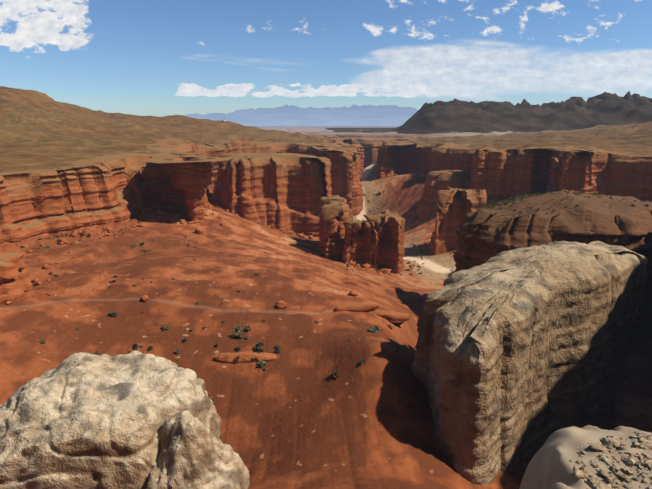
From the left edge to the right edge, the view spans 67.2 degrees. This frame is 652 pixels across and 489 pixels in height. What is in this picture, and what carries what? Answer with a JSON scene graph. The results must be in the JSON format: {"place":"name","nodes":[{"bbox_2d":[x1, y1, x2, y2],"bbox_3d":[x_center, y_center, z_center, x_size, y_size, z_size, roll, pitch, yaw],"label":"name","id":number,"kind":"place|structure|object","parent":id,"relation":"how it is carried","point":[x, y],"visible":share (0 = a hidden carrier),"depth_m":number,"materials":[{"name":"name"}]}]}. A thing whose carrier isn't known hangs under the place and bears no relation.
{"place":"outdoors","nodes":[
{"label":"outdoors","id":0,"kind":"place"},
{"bbox_2d":[184,104,417,125],"bbox_3d":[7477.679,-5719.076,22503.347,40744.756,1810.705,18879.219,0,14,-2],"label":"mountains","id":1,"kind":"structure","parent":0,"point":[363,115],"depth_m":28482.01,"materials":[{"name":"blue stone"}]},
{"bbox_2d":[0,86,651,488],"bbox_3d":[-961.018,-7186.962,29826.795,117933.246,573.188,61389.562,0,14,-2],"label":"terrain","id":2,"kind":"structure","parent":0,"point":[294,416],"depth_m":78.17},
{"bbox_2d":[0,227,32,302],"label":"outcrop","id":3,"kind":"object","parent":2,"relation":"on","point":[15,284],"visible":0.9,"depth_m":74.23,"materials":[{"name":"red stone"}]},
{"bbox_2d":[42,264,49,268],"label":"boulder","id":4,"kind":"object","parent":2,"relation":"on","point":[45,266],"visible":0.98,"depth_m":91.25,"materials":[{"name":"orange stone"}]},
{"bbox_2d":[0,350,222,488],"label":"boulder","id":5,"kind":"object","parent":2,"relation":"on","point":[81,420],"visible":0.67,"depth_m":21.29,"materials":[{"name":"beige stone"}]},
{"bbox_2d":[140,295,148,301],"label":"boulder","id":6,"kind":"object","parent":2,"relation":"on","point":[144,298],"visible":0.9,"depth_m":79.46,"materials":[{"name":"orange stone"}]},
{"bbox_2d":[0,137,363,248],"bbox_3d":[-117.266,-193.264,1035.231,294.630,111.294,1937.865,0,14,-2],"label":"cliff wall","id":7,"kind":"structure","parent":2,"relation":"on","point":[106,190],"depth_m":143.70,"materials":[{"name":"red stone"}]},
{"bbox_2d":[146,410,249,488],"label":"boulder","id":8,"kind":"object","parent":2,"relation":"on","point":[194,454],"visible":0.94,"depth_m":20.92,"materials":[{"name":"beige stone"}]},
{"bbox_2d":[195,228,202,233],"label":"boulder","id":9,"kind":"object","parent":2,"relation":"on","point":[198,230],"visible":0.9,"depth_m":142.23,"materials":[{"name":"orange stone"}]},
{"bbox_2d":[20,178,429,377],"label":"slope shrubs","id":10,"kind":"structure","parent":2,"relation":"on","point":[374,329],"depth_m":72.28,"materials":[{"name":"green plant"}]},
{"bbox_2d":[213,351,277,363],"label":"rock slab","id":11,"kind":"structure","parent":2,"relation":"on","point":[245,357],"depth_m":68.35,"materials":[{"name":"orange stone"}]},
{"bbox_2d":[212,152,332,236],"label":"butte","id":12,"kind":"object","parent":2,"relation":"on","point":[281,192],"visible":0.85,"depth_m":201.39,"materials":[{"name":"red stone"}]},
{"bbox_2d":[4,172,545,304],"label":"boulders","id":13,"kind":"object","parent":2,"relation":"on","point":[94,230],"visible":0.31,"depth_m":152.70,"materials":[{"name":"stone"}]},
{"bbox_2d":[275,300,286,308],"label":"boulder","id":14,"kind":"object","parent":2,"relation":"on","point":[281,304],"visible":0.9,"depth_m":81.23,"materials":[{"name":"orange stone"}]},
{"bbox_2d":[309,135,337,136],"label":"mesa","id":15,"kind":"structure","parent":2,"relation":"on","point":[325,135],"depth_m":1271.70,"materials":[{"name":"red stone"}]},
{"bbox_2d":[317,195,351,260],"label":"rock pillar","id":16,"kind":"structure","parent":2,"relation":"on","point":[335,213],"depth_m":164.74,"materials":[{"name":"red stone"}]},
{"bbox_2d":[348,290,356,295],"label":"boulder","id":17,"kind":"object","parent":2,"relation":"on","point":[352,292],"visible":0.88,"depth_m":90.34,"materials":[{"name":"orange stone"}]},
{"bbox_2d":[334,302,378,311],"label":"rock slab","id":18,"kind":"structure","parent":2,"relation":"on","point":[363,307],"depth_m":82.21,"materials":[{"name":"orange stone"}]},
{"bbox_2d":[341,220,378,269],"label":"rock pillar","id":19,"kind":"structure","parent":2,"relation":"on","point":[360,235],"depth_m":161.62,"materials":[{"name":"red stone"}]},
{"bbox_2d":[353,141,382,167],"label":"canyon wall","id":20,"kind":"structure","parent":2,"relation":"on","point":[370,156],"depth_m":535.63,"materials":[{"name":"red stone"}]},
{"bbox_2d":[352,137,415,141],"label":"mesa","id":21,"kind":"structure","parent":2,"relation":"on","point":[364,139],"depth_m":911.63,"materials":[{"name":"red stone"}]},
{"bbox_2d":[363,210,405,273],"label":"rock pillar","id":22,"kind":"structure","parent":2,"relation":"on","point":[389,227],"depth_m":162.00,"materials":[{"name":"red stone"}]},
{"bbox_2d":[371,310,409,323],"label":"rock slab","id":23,"kind":"structure","parent":2,"relation":"on","point":[392,317],"depth_m":82.53,"materials":[{"name":"orange stone"}]},
{"bbox_2d":[416,169,470,217],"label":"rock butte","id":24,"kind":"object","parent":2,"relation":"on","point":[441,180],"visible":0.58,"depth_m":254.02,"materials":[{"name":"red stone"}]},
{"bbox_2d":[429,187,486,254],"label":"tower","id":25,"kind":"structure","parent":2,"relation":"on","point":[454,206],"depth_m":194.18,"materials":[{"name":"red stone"}]},
{"bbox_2d":[361,132,651,201],"bbox_3d":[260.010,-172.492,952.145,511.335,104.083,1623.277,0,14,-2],"label":"cliff wall","id":26,"kind":"structure","parent":2,"relation":"on","point":[496,172],"depth_m":238.58,"materials":[{"name":"red stone"}]},
{"bbox_2d":[411,241,648,485],"bbox_3d":[34.740,15.534,77.819,65.905,32.301,18.822,-11,18,-38],"label":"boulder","id":27,"kind":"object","parent":2,"relation":"on","point":[520,354],"visible":0.98,"depth_m":62.34,"materials":[{"name":"beige stone"}]},
{"bbox_2d":[448,192,651,348],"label":"rock formation","id":28,"kind":"object","parent":2,"relation":"on","point":[484,235],"visible":0.46,"depth_m":103.06,"materials":[{"name":"brown stone"}]},
{"bbox_2d":[477,190,648,224],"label":"shrubs","id":29,"kind":"object","parent":28,"relation":"on","point":[521,198],"visible":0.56,"depth_m":117.18,"materials":[{"name":"green plant"}]},
{"bbox_2d":[570,432,651,488],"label":"rocks","id":30,"kind":"object","parent":2,"relation":"on","point":[644,443],"visible":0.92,"depth_m":2.99,"materials":[{"name":"beige stone"}]},
{"bbox_2d":[589,463,651,488],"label":"stones","id":31,"kind":"object","parent":2,"relation":"on","point":[627,471],"visible":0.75,"depth_m":2.92,"materials":[{"name":"beige stone"}]},
{"bbox_2d":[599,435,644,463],"bbox_3d":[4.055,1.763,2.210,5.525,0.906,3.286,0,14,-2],"label":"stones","id":32,"kind":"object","parent":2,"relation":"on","point":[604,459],"visible":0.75,"depth_m":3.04,"materials":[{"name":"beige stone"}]},
{"bbox_2d":[289,132,362,134],"bbox_3d":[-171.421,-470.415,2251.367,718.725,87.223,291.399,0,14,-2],"label":"mesa","id":33,"kind":"structure","parent":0,"point":[312,133],"depth_m":2258.75,"materials":[{"name":"red stone"}]},
{"bbox_2d":[0,0,651,116],"label":"sky","id":34,"kind":"structure","parent":0,"point":[159,58],"materials":[{"name":"blue"}]},
{"bbox_2d":[315,133,420,137],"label":"mesa","id":35,"kind":"structure","parent":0,"point":[382,135],"depth_m":1620.42,"materials":[{"name":"red stone"}]},
{"bbox_2d":[326,91,651,133],"bbox_3d":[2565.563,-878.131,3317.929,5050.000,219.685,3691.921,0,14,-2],"label":"dark mountains","id":36,"kind":"structure","parent":0,"point":[570,113],"depth_m":1882.56,"materials":[{"name":"stone"}]},
{"bbox_2d":[575,432,651,488],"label":"gravel","id":37,"kind":"structure","parent":0,"point":[645,480],"depth_m":2.99,"materials":[{"name":"beige gravel"}]}
]}

